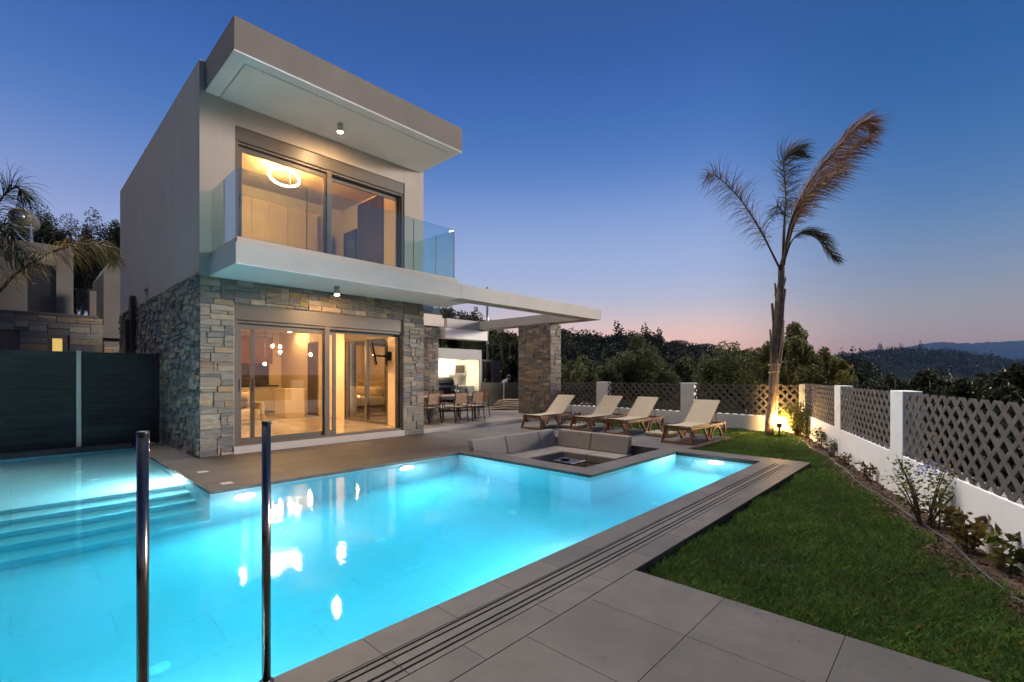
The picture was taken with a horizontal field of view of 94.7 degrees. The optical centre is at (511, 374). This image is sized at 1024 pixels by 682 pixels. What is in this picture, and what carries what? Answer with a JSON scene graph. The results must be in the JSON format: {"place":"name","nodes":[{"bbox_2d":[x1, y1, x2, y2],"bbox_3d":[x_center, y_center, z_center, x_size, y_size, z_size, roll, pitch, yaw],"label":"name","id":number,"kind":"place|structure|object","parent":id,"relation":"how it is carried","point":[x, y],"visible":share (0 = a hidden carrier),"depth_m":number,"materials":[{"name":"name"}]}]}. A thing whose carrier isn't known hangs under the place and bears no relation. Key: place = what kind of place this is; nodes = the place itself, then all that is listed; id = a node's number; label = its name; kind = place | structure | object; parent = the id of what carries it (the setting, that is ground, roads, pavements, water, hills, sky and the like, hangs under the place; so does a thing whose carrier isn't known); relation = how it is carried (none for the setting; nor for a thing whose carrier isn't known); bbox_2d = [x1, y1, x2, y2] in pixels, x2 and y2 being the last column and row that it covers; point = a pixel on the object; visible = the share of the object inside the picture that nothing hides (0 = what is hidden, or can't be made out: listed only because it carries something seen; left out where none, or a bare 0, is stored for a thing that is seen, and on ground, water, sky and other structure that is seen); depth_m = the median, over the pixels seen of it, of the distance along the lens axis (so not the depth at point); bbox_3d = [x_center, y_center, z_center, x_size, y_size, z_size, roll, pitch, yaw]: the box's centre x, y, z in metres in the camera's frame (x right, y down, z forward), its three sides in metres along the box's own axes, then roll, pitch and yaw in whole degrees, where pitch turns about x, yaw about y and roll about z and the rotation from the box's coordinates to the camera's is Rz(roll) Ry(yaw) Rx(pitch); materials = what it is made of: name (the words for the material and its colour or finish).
{"place":"outdoors","nodes":[
{"label":"outdoors","id":0,"kind":"place"},
{"bbox_2d":[0,239,101,351],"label":"neighbouring house","id":1,"kind":"structure","parent":0,"point":[37,315],"depth_m":16.71,"materials":[{"name":"grey paint"}]},
{"bbox_2d":[7,207,40,241],"bbox_3d":[-18.571,-5.465,17.810,0.935,1.488,1.174,0,0,-35],"label":"satellite dish","id":2,"kind":"object","parent":1,"relation":"on","point":[35,223],"visible":0.59,"depth_m":17.54,"materials":[{"name":"metal"}]},
{"bbox_2d":[27,264,55,312],"bbox_3d":[-17.028,-3.103,17.075,0.115,1.770,0.732,0,0,43],"label":"door","id":3,"kind":"structure","parent":1,"relation":"in","point":[41,295],"depth_m":17.09,"materials":[{"name":"black plastic"}]},
{"bbox_2d":[47,334,67,351],"bbox_3d":[-15.891,0.155,16.481,0.135,3.090,0.514,0,0,43],"label":"window","id":4,"kind":"structure","parent":1,"relation":"in","point":[54,342],"depth_m":16.50,"materials":[{"name":"glass"}]},
{"bbox_2d":[274,388,305,417],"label":"kitchen island","id":5,"kind":"structure","parent":0,"point":[289,402],"depth_m":14.91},
{"bbox_2d":[7,448,670,494],"bbox_3d":[-3.184,2.283,7.606,10.140,1.475,11.120,0,0,43],"label":"pool basin","id":6,"kind":"object","parent":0,"point":[342,473],"visible":0.16,"depth_m":7.88,"materials":[{"name":"tile"}]},
{"bbox_2d":[0,449,753,681],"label":"pool water","id":7,"kind":"structure","parent":0,"point":[356,555],"depth_m":4.18,"materials":[{"name":"liquid"}]},
{"bbox_2d":[10,392,819,458],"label":"terrain","id":8,"kind":"structure","parent":0,"point":[759,407],"depth_m":28.26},
{"bbox_2d":[9,203,84,243],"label":"olive tree","id":9,"kind":"object","parent":8,"relation":"on","point":[47,223],"visible":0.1,"depth_m":33.45,"materials":[{"name":"green plant"}]},
{"bbox_2d":[0,160,129,293],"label":"leaning palm","id":10,"kind":"object","parent":8,"relation":"on","point":[7,229],"visible":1,"depth_m":9.06,"materials":[{"name":"green plant"}]},
{"bbox_2d":[36,225,94,314],"bbox_3d":[-30.957,-4.595,32.936,5.415,11.211,4.990,0,0,43],"label":"olive tree","id":11,"kind":"object","parent":8,"relation":"on","point":[58,236],"visible":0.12,"depth_m":32.23,"materials":[{"name":"green plant"}]},
{"bbox_2d":[63,225,98,314],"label":"olive tree","id":12,"kind":"object","parent":8,"relation":"on","point":[75,311],"visible":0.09,"depth_m":32.72,"materials":[{"name":"green plant"}]},
{"bbox_2d":[72,207,119,306],"bbox_3d":[-28.149,-5.136,32.895,4.523,12.281,4.227,0,0,8],"label":"olive tree","id":13,"kind":"object","parent":8,"relation":"on","point":[87,230],"visible":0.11,"depth_m":31.81,"materials":[{"name":"green plant"}]},
{"bbox_2d":[73,219,119,309],"bbox_3d":[-26.267,-4.601,30.760,3.681,11.253,3.801,0,0,43],"label":"olive tree","id":14,"kind":"object","parent":8,"relation":"on","point":[91,278],"visible":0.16,"depth_m":30.10,"materials":[{"name":"green plant"}]},
{"bbox_2d":[93,261,119,352],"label":"garden outbuilding","id":15,"kind":"structure","parent":8,"relation":"on","point":[106,286],"depth_m":20.71,"materials":[{"name":"grey paint"}]},
{"bbox_2d":[118,15,600,457],"bbox_3d":[-5.064,-2.030,15.358,11.780,7.860,11.179,0,0,43],"label":"villa","id":16,"kind":"object","parent":8,"relation":"on","point":[205,285],"visible":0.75,"depth_m":10.09,"materials":[{"name":"paint"}]},
{"bbox_2d":[241,392,263,420],"bbox_3d":[-7.376,0.870,12.921,0.750,0.780,0.880,0,0,43],"label":"armchair","id":17,"kind":"object","parent":16,"relation":"in","point":[245,407],"visible":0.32,"depth_m":12.93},
{"bbox_2d":[241,336,278,410],"bbox_3d":[-10.062,-0.040,15.900,0.645,2.640,3.980,0,0,43],"label":"kitchen unit","id":18,"kind":"object","parent":16,"relation":"attached to","point":[264,392],"visible":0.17,"depth_m":16.91,"materials":[{"name":"brown wood"}]},
{"bbox_2d":[242,194,317,251],"bbox_3d":[-6.840,-3.425,12.411,0.250,2.450,3.410,0,0,43],"label":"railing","id":19,"kind":"object","parent":16,"relation":"in","point":[271,222],"visible":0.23,"depth_m":12.78,"materials":[{"name":"glass"}]},
{"bbox_2d":[268,166,299,186],"bbox_3d":[-5.440,-4.803,11.265,0.686,0.399,0.684,0,0,43],"label":"ring lamp","id":20,"kind":"object","parent":16,"relation":"hanging from","point":[287,170],"visible":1,"depth_m":11.31,"materials":[{"name":"metal"}]},
{"bbox_2d":[308,342,317,415],"bbox_3d":[-6.715,0.130,15.901,0.770,2.460,0.028,0,0,43],"label":"door","id":21,"kind":"structure","parent":16,"relation":"in","point":[313,381],"depth_m":15.87,"materials":[{"name":"metal"}]},
{"bbox_2d":[234,304,402,445],"bbox_3d":[-4.054,0.005,10.360,0.218,2.710,3.740,0,0,43],"label":"sliding door","id":22,"kind":"structure","parent":16,"relation":"in","point":[253,318],"depth_m":10.09,"materials":[{"name":"metal"}]},
{"bbox_2d":[235,126,403,267],"bbox_3d":[-4.037,-3.465,10.379,0.218,2.530,3.770,0,0,43],"label":"balcony door","id":23,"kind":"structure","parent":16,"relation":"in","point":[248,142],"depth_m":10.26,"materials":[{"name":"metal"}]},
{"bbox_2d":[344,229,356,258],"bbox_3d":[-4.802,-3.805,13.994,0.730,0.890,0.050,0,0,43],"label":"bedroom screen","id":24,"kind":"object","parent":16,"relation":"attached to","point":[350,244],"visible":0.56,"depth_m":13.93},
{"bbox_2d":[344,334,387,424],"bbox_3d":[-4.208,0.001,13.641,2.420,2.718,0.210,0,0,43],"label":"side door","id":25,"kind":"structure","parent":16,"relation":"in","point":[348,338],"depth_m":13.61,"materials":[{"name":"metal"}]},
{"bbox_2d":[357,196,383,263],"bbox_3d":[-3.994,-3.570,13.255,1.380,2.740,0.039,0,0,43],"label":"slatted panel","id":26,"kind":"object","parent":16,"relation":"in","point":[374,229],"visible":0.62,"depth_m":13.16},
{"bbox_2d":[356,381,384,413],"bbox_3d":[-5.831,0.805,17.082,2.100,1.110,1.940,0,0,43],"label":"sofa","id":27,"kind":"object","parent":16,"relation":"on","point":[377,396],"visible":0.42,"depth_m":16.94,"materials":[{"name":"brown fabric"}]},
{"bbox_2d":[370,342,390,364],"bbox_3d":[-3.570,-0.560,12.806,0.536,0.594,1.000,0,0,-19],"label":"television","id":28,"kind":"object","parent":16,"relation":"attached to","point":[374,356],"depth_m":12.64,"materials":[{"name":"black plastic"}]},
{"bbox_2d":[444,306,461,348],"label":"olive tree","id":29,"kind":"object","parent":8,"relation":"on","point":[454,344],"visible":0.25,"depth_m":33.80,"materials":[{"name":"green plant"}]},
{"bbox_2d":[330,405,594,432],"bbox_3d":[-1.918,1.653,20.170,10.570,0.515,12.240,0,0,43],"label":"terrace step","id":30,"kind":"object","parent":8,"relation":"on","point":[430,430],"visible":0.04,"depth_m":13.51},
{"bbox_2d":[364,402,595,428],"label":"terrace","id":31,"kind":"structure","parent":30,"relation":"on","point":[495,416],"depth_m":15.24,"materials":[{"name":"tile"}]},
{"bbox_2d":[423,392,441,424],"bbox_3d":[-2.362,0.936,13.370,0.588,0.887,0.525,0,0,39],"label":"dining chair","id":32,"kind":"object","parent":31,"relation":"on","point":[436,398],"visible":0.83,"depth_m":13.21,"materials":[{"name":"fabric"}]},
{"bbox_2d":[438,377,455,402],"bbox_3d":[-3.494,0.750,23.155,0.665,1.260,1.450,0,0,43],"label":"gas grill","id":33,"kind":"object","parent":31,"relation":"on","point":[446,384],"visible":0.52,"depth_m":23.13,"materials":[{"name":"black metal"}]},
{"bbox_2d":[424,394,475,422],"bbox_3d":[-2.192,1.003,14.381,0.938,0.750,2.450,0,0,43],"label":"dining table","id":34,"kind":"object","parent":31,"relation":"on","point":[447,396],"visible":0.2,"depth_m":14.30,"materials":[{"name":"brown wood"}]},
{"bbox_2d":[443,392,468,422],"bbox_3d":[-1.640,0.936,13.759,0.588,0.887,0.525,0,0,43],"label":"dining chair","id":35,"kind":"object","parent":31,"relation":"on","point":[459,398],"visible":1,"depth_m":13.63,"materials":[{"name":"fabric"}]},
{"bbox_2d":[438,348,481,392],"bbox_3d":[-3.637,0.255,23.517,1.520,3.090,4.380,0,0,43],"label":"kitchen alcove","id":36,"kind":"object","parent":31,"relation":"on","point":[471,359],"visible":0.31,"depth_m":24.56,"materials":[{"name":"paint"}]},
{"bbox_2d":[449,364,465,374],"bbox_3d":[-2.876,-0.280,24.928,0.435,0.600,0.880,0,0,43],"label":"wall vent box","id":37,"kind":"object","parent":36,"relation":"attached to","point":[457,369],"visible":1,"depth_m":24.70,"materials":[{"name":"white paint"}]},
{"bbox_2d":[454,386,473,401],"bbox_3d":[-2.521,1.040,24.266,0.580,0.920,1.100,0,0,43],"label":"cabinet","id":38,"kind":"object","parent":31,"relation":"on","point":[469,389],"visible":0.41,"depth_m":24.09,"materials":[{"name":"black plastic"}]},
{"bbox_2d":[460,391,484,421],"bbox_3d":[-1.195,0.936,14.261,0.588,0.887,0.525,0,0,43],"label":"dining chair","id":39,"kind":"object","parent":31,"relation":"on","point":[479,396],"visible":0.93,"depth_m":14.11,"materials":[{"name":"fabric"}]},
{"bbox_2d":[467,389,489,417],"bbox_3d":[-1.099,0.936,15.502,0.525,0.887,0.588,0,0,41],"label":"dining chair","id":40,"kind":"object","parent":31,"relation":"on","point":[486,395],"visible":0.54,"depth_m":15.54,"materials":[{"name":"wood"}]},
{"bbox_2d":[482,359,500,389],"bbox_3d":[-1.325,0.500,25.378,0.700,2.600,1.480,0,0,43],"label":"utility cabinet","id":41,"kind":"object","parent":31,"relation":"on","point":[490,370],"visible":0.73,"depth_m":25.23,"materials":[{"name":"metal"}]},
{"bbox_2d":[486,286,488,359],"bbox_3d":[-1.338,-2.740,25.582,0.175,4.080,0.180,0,0,43],"label":"flue pipe","id":42,"kind":"object","parent":41,"relation":"attached to","point":[487,342],"visible":0.52,"depth_m":25.53,"materials":[{"name":"metal"}]},
{"bbox_2d":[481,381,518,406],"bbox_3d":[-0.271,0.820,21.017,0.070,1.120,2.950,0,0,43],"label":"terrace fence","id":43,"kind":"object","parent":31,"relation":"on","point":[504,390],"visible":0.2,"depth_m":20.73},
{"bbox_2d":[490,399,518,409],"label":"steps","id":44,"kind":"structure","parent":31,"relation":"on","point":[507,404],"depth_m":18.70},
{"bbox_2d":[482,341,500,359],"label":"olive tree","id":45,"kind":"object","parent":8,"relation":"on","point":[494,353],"visible":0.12,"depth_m":28.53,"materials":[{"name":"green plant"}]},
{"bbox_2d":[495,334,518,380],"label":"olive tree","id":46,"kind":"object","parent":8,"relation":"on","point":[507,351],"visible":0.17,"depth_m":27.05,"materials":[{"name":"green plant"}]},
{"bbox_2d":[498,355,518,385],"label":"olive tree","id":47,"kind":"object","parent":8,"relation":"on","point":[512,369],"visible":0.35,"depth_m":23.68,"materials":[{"name":"green plant"}]},
{"bbox_2d":[561,355,599,403],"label":"olive tree","id":48,"kind":"object","parent":8,"relation":"on","point":[580,370],"visible":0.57,"depth_m":21.71,"materials":[{"name":"green plant"}]},
{"bbox_2d":[424,305,768,401],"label":"slope scrub","id":49,"kind":"object","parent":8,"relation":"on","point":[443,312],"visible":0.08,"depth_m":42.78,"materials":[{"name":"plant"}]},
{"bbox_2d":[586,361,623,401],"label":"olive tree","id":50,"kind":"object","parent":8,"relation":"on","point":[604,375],"visible":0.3,"depth_m":22.64,"materials":[{"name":"green plant"}]},
{"bbox_2d":[607,334,680,398],"bbox_3d":[6.523,0.223,23.882,3.216,4.694,3.190,0,0,-24],"label":"olive tree","id":51,"kind":"object","parent":8,"relation":"on","point":[642,363],"visible":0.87,"depth_m":23.13,"materials":[{"name":"green plant"}]},
{"bbox_2d":[653,356,701,410],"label":"olive tree","id":52,"kind":"object","parent":8,"relation":"on","point":[682,368],"visible":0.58,"depth_m":24.25,"materials":[{"name":"green plant"}]},
{"bbox_2d":[561,382,811,432],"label":"wall","id":53,"kind":"structure","parent":8,"relation":"on","point":[690,394],"depth_m":14.49,"materials":[{"name":"paint"}]},
{"bbox_2d":[694,353,731,401],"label":"olive tree","id":54,"kind":"object","parent":8,"relation":"on","point":[702,372],"visible":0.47,"depth_m":20.65,"materials":[{"name":"green plant"}]},
{"bbox_2d":[706,341,767,413],"bbox_3d":[9.799,0.513,19.956,3.066,4.021,2.701,0,0,-22],"label":"olive tree","id":55,"kind":"object","parent":8,"relation":"on","point":[737,371],"visible":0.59,"depth_m":19.53,"materials":[{"name":"green plant"}]},
{"bbox_2d":[750,321,830,409],"bbox_3d":[10.394,0.272,17.676,2.720,4.499,3.021,0,0,43],"label":"olive tree","id":56,"kind":"object","parent":8,"relation":"on","point":[799,355],"visible":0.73,"depth_m":17.10,"materials":[{"name":"green plant"}]},
{"bbox_2d":[793,345,859,413],"bbox_3d":[11.400,0.717,16.901,1.969,3.586,2.120,0,0,0],"label":"olive tree","id":57,"kind":"object","parent":8,"relation":"on","point":[842,369],"visible":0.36,"depth_m":16.59,"materials":[{"name":"green plant"}]},
{"bbox_2d":[857,384,894,405],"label":"olive tree","id":58,"kind":"object","parent":8,"relation":"on","point":[877,387],"visible":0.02,"depth_m":13.98,"materials":[{"name":"green plant"}]},
{"bbox_2d":[868,372,929,393],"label":"olive tree","id":59,"kind":"object","parent":8,"relation":"on","point":[894,382],"visible":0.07,"depth_m":15.89,"materials":[{"name":"green plant"}]},
{"bbox_2d":[905,367,957,390],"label":"olive tree","id":60,"kind":"object","parent":8,"relation":"on","point":[924,377],"visible":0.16,"depth_m":16.04,"materials":[{"name":"green plant"}]},
{"bbox_2d":[926,376,985,413],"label":"olive tree","id":61,"kind":"object","parent":8,"relation":"on","point":[960,387],"visible":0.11,"depth_m":12.84,"materials":[{"name":"green plant"}]},
{"bbox_2d":[944,371,1003,392],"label":"olive tree","id":62,"kind":"object","parent":8,"relation":"on","point":[984,379],"visible":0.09,"depth_m":14.61,"materials":[{"name":"green plant"}]},
{"bbox_2d":[960,382,1023,423],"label":"olive tree","id":63,"kind":"object","parent":8,"relation":"on","point":[998,393],"visible":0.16,"depth_m":11.87,"materials":[{"name":"green plant"}]},
{"bbox_2d":[989,361,1023,391],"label":"olive tree","id":64,"kind":"object","parent":8,"relation":"on","point":[1013,375],"visible":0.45,"depth_m":13.92,"materials":[{"name":"green plant"}]},
{"bbox_2d":[0,419,991,681],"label":"pool deck","id":65,"kind":"structure","parent":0,"point":[628,621],"depth_m":2.91,"materials":[{"name":"tile"}]},
{"bbox_2d":[0,350,159,453],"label":"composite fence","id":66,"kind":"object","parent":65,"relation":"on","point":[55,399],"visible":0.96,"depth_m":9.48,"materials":[{"name":"wood"}]},
{"bbox_2d":[136,431,149,681],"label":"steel post","id":67,"kind":"object","parent":65,"relation":"on","point":[142,556],"visible":1,"depth_m":1.86,"materials":[{"name":"silver metal"}]},
{"bbox_2d":[259,420,273,681],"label":"steel post","id":68,"kind":"object","parent":65,"relation":"on","point":[266,550],"visible":1,"depth_m":2.28,"materials":[{"name":"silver metal"}]},
{"bbox_2d":[521,395,580,429],"bbox_3d":[1.180,1.055,13.743,0.756,0.898,2.027,0,0,42],"label":"sun lounger","id":69,"kind":"object","parent":65,"relation":"on","point":[558,406],"visible":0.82,"depth_m":13.78,"materials":[{"name":"fabric"}]},
{"bbox_2d":[559,412,587,428],"bbox_3d":[1.752,1.283,13.425,0.600,0.426,0.600,0,0,37],"label":"parasol base","id":70,"kind":"object","parent":65,"relation":"on","point":[577,425],"visible":0.89,"depth_m":13.28,"materials":[{"name":"concrete"}]},
{"bbox_2d":[569,395,627,431],"bbox_3d":[2.475,1.055,13.212,0.756,0.898,2.027,0,0,43],"label":"sun lounger","id":71,"kind":"object","parent":65,"relation":"on","point":[607,405],"visible":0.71,"depth_m":13.28,"materials":[{"name":"fabric"}]},
{"bbox_2d":[556,439,653,455],"bbox_3d":[1.093,1.833,9.542,2.880,0.575,2.800,0,0,43],"label":"sofa pit","id":72,"kind":"object","parent":65,"relation":"in","point":[635,451],"depth_m":9.93,"materials":[{"name":"tile"}]},
{"bbox_2d":[468,429,631,467],"bbox_3d":[0.840,1.673,9.695,2.160,0.755,2.795,0,0,43],"label":"sunken sofa","id":73,"kind":"object","parent":72,"relation":"on","point":[593,448],"visible":0.76,"depth_m":10.18,"materials":[{"name":"fabric"}]},
{"bbox_2d":[550,458,585,467],"bbox_3d":[1.082,1.849,9.099,0.510,0.398,0.460,0,0,43],"label":"pit table","id":74,"kind":"object","parent":72,"relation":"on","point":[571,461],"visible":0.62,"depth_m":9.08,"materials":[{"name":"black plastic"}]},
{"bbox_2d":[603,396,664,435],"bbox_3d":[3.274,1.055,12.488,0.756,0.898,2.027,0,0,43],"label":"sun lounger","id":75,"kind":"object","parent":65,"relation":"on","point":[641,409],"visible":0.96,"depth_m":12.55,"materials":[{"name":"fabric"}]},
{"bbox_2d":[645,418,677,436],"bbox_3d":[3.689,1.283,11.630,0.600,0.426,0.600,0,0,-43],"label":"parasol base","id":76,"kind":"object","parent":65,"relation":"on","point":[657,433],"visible":0.77,"depth_m":11.52,"materials":[{"name":"beige stone"}]},
{"bbox_2d":[660,399,725,444],"bbox_3d":[4.259,1.055,10.957,0.756,0.898,2.027,0,0,44],"label":"sun lounger","id":77,"kind":"object","parent":65,"relation":"on","point":[701,413],"visible":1,"depth_m":11.02,"materials":[{"name":"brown wood"}]},
{"bbox_2d":[0,0,1023,356],"label":"sky","id":78,"kind":"structure","parent":0,"point":[588,126],"materials":[{"name":"blue"}]},
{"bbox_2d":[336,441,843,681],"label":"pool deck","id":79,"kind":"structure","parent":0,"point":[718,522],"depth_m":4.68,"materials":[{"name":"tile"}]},
{"bbox_2d":[440,315,784,399],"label":"hill","id":80,"kind":"structure","parent":0,"point":[466,344],"depth_m":38.53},
{"bbox_2d":[561,341,873,387],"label":"wooded ridge","id":81,"kind":"structure","parent":0,"point":[646,346],"depth_m":145.54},
{"bbox_2d":[561,321,882,384],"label":"wood","id":82,"kind":"object","parent":81,"relation":"on","point":[669,352],"visible":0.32,"depth_m":141.81,"materials":[{"name":"green plant"}]},
{"bbox_2d":[567,418,1023,681],"bbox_3d":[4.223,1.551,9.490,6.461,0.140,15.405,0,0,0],"label":"lawn","id":83,"kind":"structure","parent":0,"point":[965,653],"depth_m":3.70,"materials":[{"name":"green plant"}]},
{"bbox_2d":[695,107,893,435],"bbox_3d":[7.381,-2.525,12.067,5.932,8.350,2.680,0,0,-23],"label":"palm tree","id":84,"kind":"object","parent":83,"relation":"on","point":[823,181],"visible":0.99,"depth_m":12.07,"materials":[{"name":"green plant"}]},
{"bbox_2d":[816,381,882,421],"bbox_3d":[8.148,1.082,10.940,1.793,1.870,1.601,0,0,43],"label":"hedge bush","id":85,"kind":"object","parent":83,"relation":"on","point":[865,386],"visible":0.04,"depth_m":10.69,"materials":[{"name":"green plant"}]},
{"bbox_2d":[854,400,929,437],"bbox_3d":[7.149,1.153,8.659,1.734,1.699,1.626,0,0,0],"label":"hedge bush","id":86,"kind":"object","parent":83,"relation":"on","point":[877,423],"visible":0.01,"depth_m":8.51,"materials":[{"name":"green plant"}]},
{"bbox_2d":[781,433,1023,640],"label":"soil bed","id":87,"kind":"object","parent":83,"relation":"on","point":[1016,584],"visible":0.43,"depth_m":4.48,"materials":[{"name":"soil"}]},
{"bbox_2d":[778,399,810,436],"bbox_3d":[7.202,1.079,11.981,0.919,1.023,0.894,0,0,43],"label":"corner bush","id":88,"kind":"object","parent":87,"relation":"on","point":[796,415],"visible":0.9,"depth_m":11.89,"materials":[{"name":"green plant"}]},
{"bbox_2d":[795,417,810,437],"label":"bed plant","id":89,"kind":"object","parent":87,"relation":"on","point":[802,426],"visible":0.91,"depth_m":11.66,"materials":[{"name":"green plant"}]},
{"bbox_2d":[811,427,827,447],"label":"bed plant","id":90,"kind":"object","parent":87,"relation":"on","point":[822,436],"visible":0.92,"depth_m":10.02,"materials":[{"name":"green plant"}]},
{"bbox_2d":[855,461,876,481],"bbox_3d":[5.261,1.432,7.006,0.298,0.309,0.228,0,0,43],"label":"bed plant","id":91,"kind":"object","parent":87,"relation":"on","point":[865,472],"visible":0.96,"depth_m":7.00,"materials":[{"name":"green plant"}]},
{"bbox_2d":[787,433,1023,620],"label":"fallen leaves","id":92,"kind":"object","parent":87,"relation":"on","point":[1020,581],"visible":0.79,"depth_m":4.41,"materials":[{"name":"brown plant"}]},
{"bbox_2d":[799,436,1023,602],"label":"drip hose","id":93,"kind":"object","parent":87,"relation":"on","point":[957,548],"visible":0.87,"depth_m":4.62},
{"bbox_2d":[881,452,970,524],"bbox_3d":[4.312,1.202,4.924,0.715,0.774,0.692,0,0,9],"label":"flowering shrub","id":94,"kind":"object","parent":87,"relation":"on","point":[915,508],"visible":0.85,"depth_m":4.88,"materials":[{"name":"green plant"}]},
{"bbox_2d":[924,497,944,529],"bbox_3d":[4.335,1.392,4.836,0.152,0.388,0.170,0,0,2],"label":"grey herb","id":95,"kind":"object","parent":87,"relation":"on","point":[938,517],"visible":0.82,"depth_m":4.82,"materials":[{"name":"green plant"}]},
{"bbox_2d":[940,503,990,553],"bbox_3d":[4.004,1.354,4.154,0.478,0.467,0.487,0,0,43],"label":"variegated shrub","id":96,"kind":"object","parent":87,"relation":"on","point":[960,527],"visible":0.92,"depth_m":4.13,"materials":[{"name":"green plant"}]},
{"bbox_2d":[977,523,1023,572],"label":"bed plant","id":97,"kind":"object","parent":87,"relation":"on","point":[998,557],"visible":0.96,"depth_m":3.74,"materials":[{"name":"green plant"}]},
{"bbox_2d":[877,409,984,464],"bbox_3d":[6.780,1.228,7.417,1.555,1.615,1.523,0,0,0],"label":"hedge bush","id":98,"kind":"object","parent":83,"relation":"on","point":[929,428],"visible":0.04,"depth_m":7.17,"materials":[{"name":"green plant"}]},
{"bbox_2d":[923,394,1023,486],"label":"hedge bush","id":99,"kind":"object","parent":83,"relation":"on","point":[957,417],"visible":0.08,"depth_m":6.29,"materials":[{"name":"green plant"}]},
{"bbox_2d":[937,402,1022,492],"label":"hedge bush","id":100,"kind":"object","parent":83,"relation":"on","point":[991,446],"visible":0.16,"depth_m":5.32,"materials":[{"name":"green plant"}]},
{"bbox_2d":[969,422,1023,491],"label":"hedge bush","id":101,"kind":"object","parent":83,"relation":"on","point":[1012,465],"visible":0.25,"depth_m":4.36,"materials":[{"name":"green plant"}]},
{"bbox_2d":[791,377,978,391],"bbox_3d":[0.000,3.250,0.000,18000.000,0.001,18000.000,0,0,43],"label":"ground","id":102,"kind":"structure","parent":0,"point":[902,379],"depth_m":413.37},
{"bbox_2d":[805,383,1023,576],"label":"boundary wall","id":103,"kind":"structure","parent":102,"relation":"on","point":[1002,505],"depth_m":5.26,"materials":[{"name":"paint"}]},
{"bbox_2d":[847,353,1009,376],"bbox_3d":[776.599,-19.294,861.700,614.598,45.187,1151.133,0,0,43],"label":"hill","id":104,"kind":"structure","parent":0,"point":[906,374],"depth_m":679.89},
{"bbox_2d":[831,340,1023,376],"bbox_3d":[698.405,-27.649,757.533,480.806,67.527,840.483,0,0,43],"label":"wood","id":105,"kind":"object","parent":104,"relation":"on","point":[896,353],"visible":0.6,"depth_m":719.69,"materials":[{"name":"plant"}]},
{"bbox_2d":[899,340,1023,360],"bbox_3d":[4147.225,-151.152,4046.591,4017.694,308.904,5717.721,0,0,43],"label":"mountain","id":106,"kind":"structure","parent":0,"point":[1010,349],"depth_m":3728.03,"materials":[{"name":"blue"}]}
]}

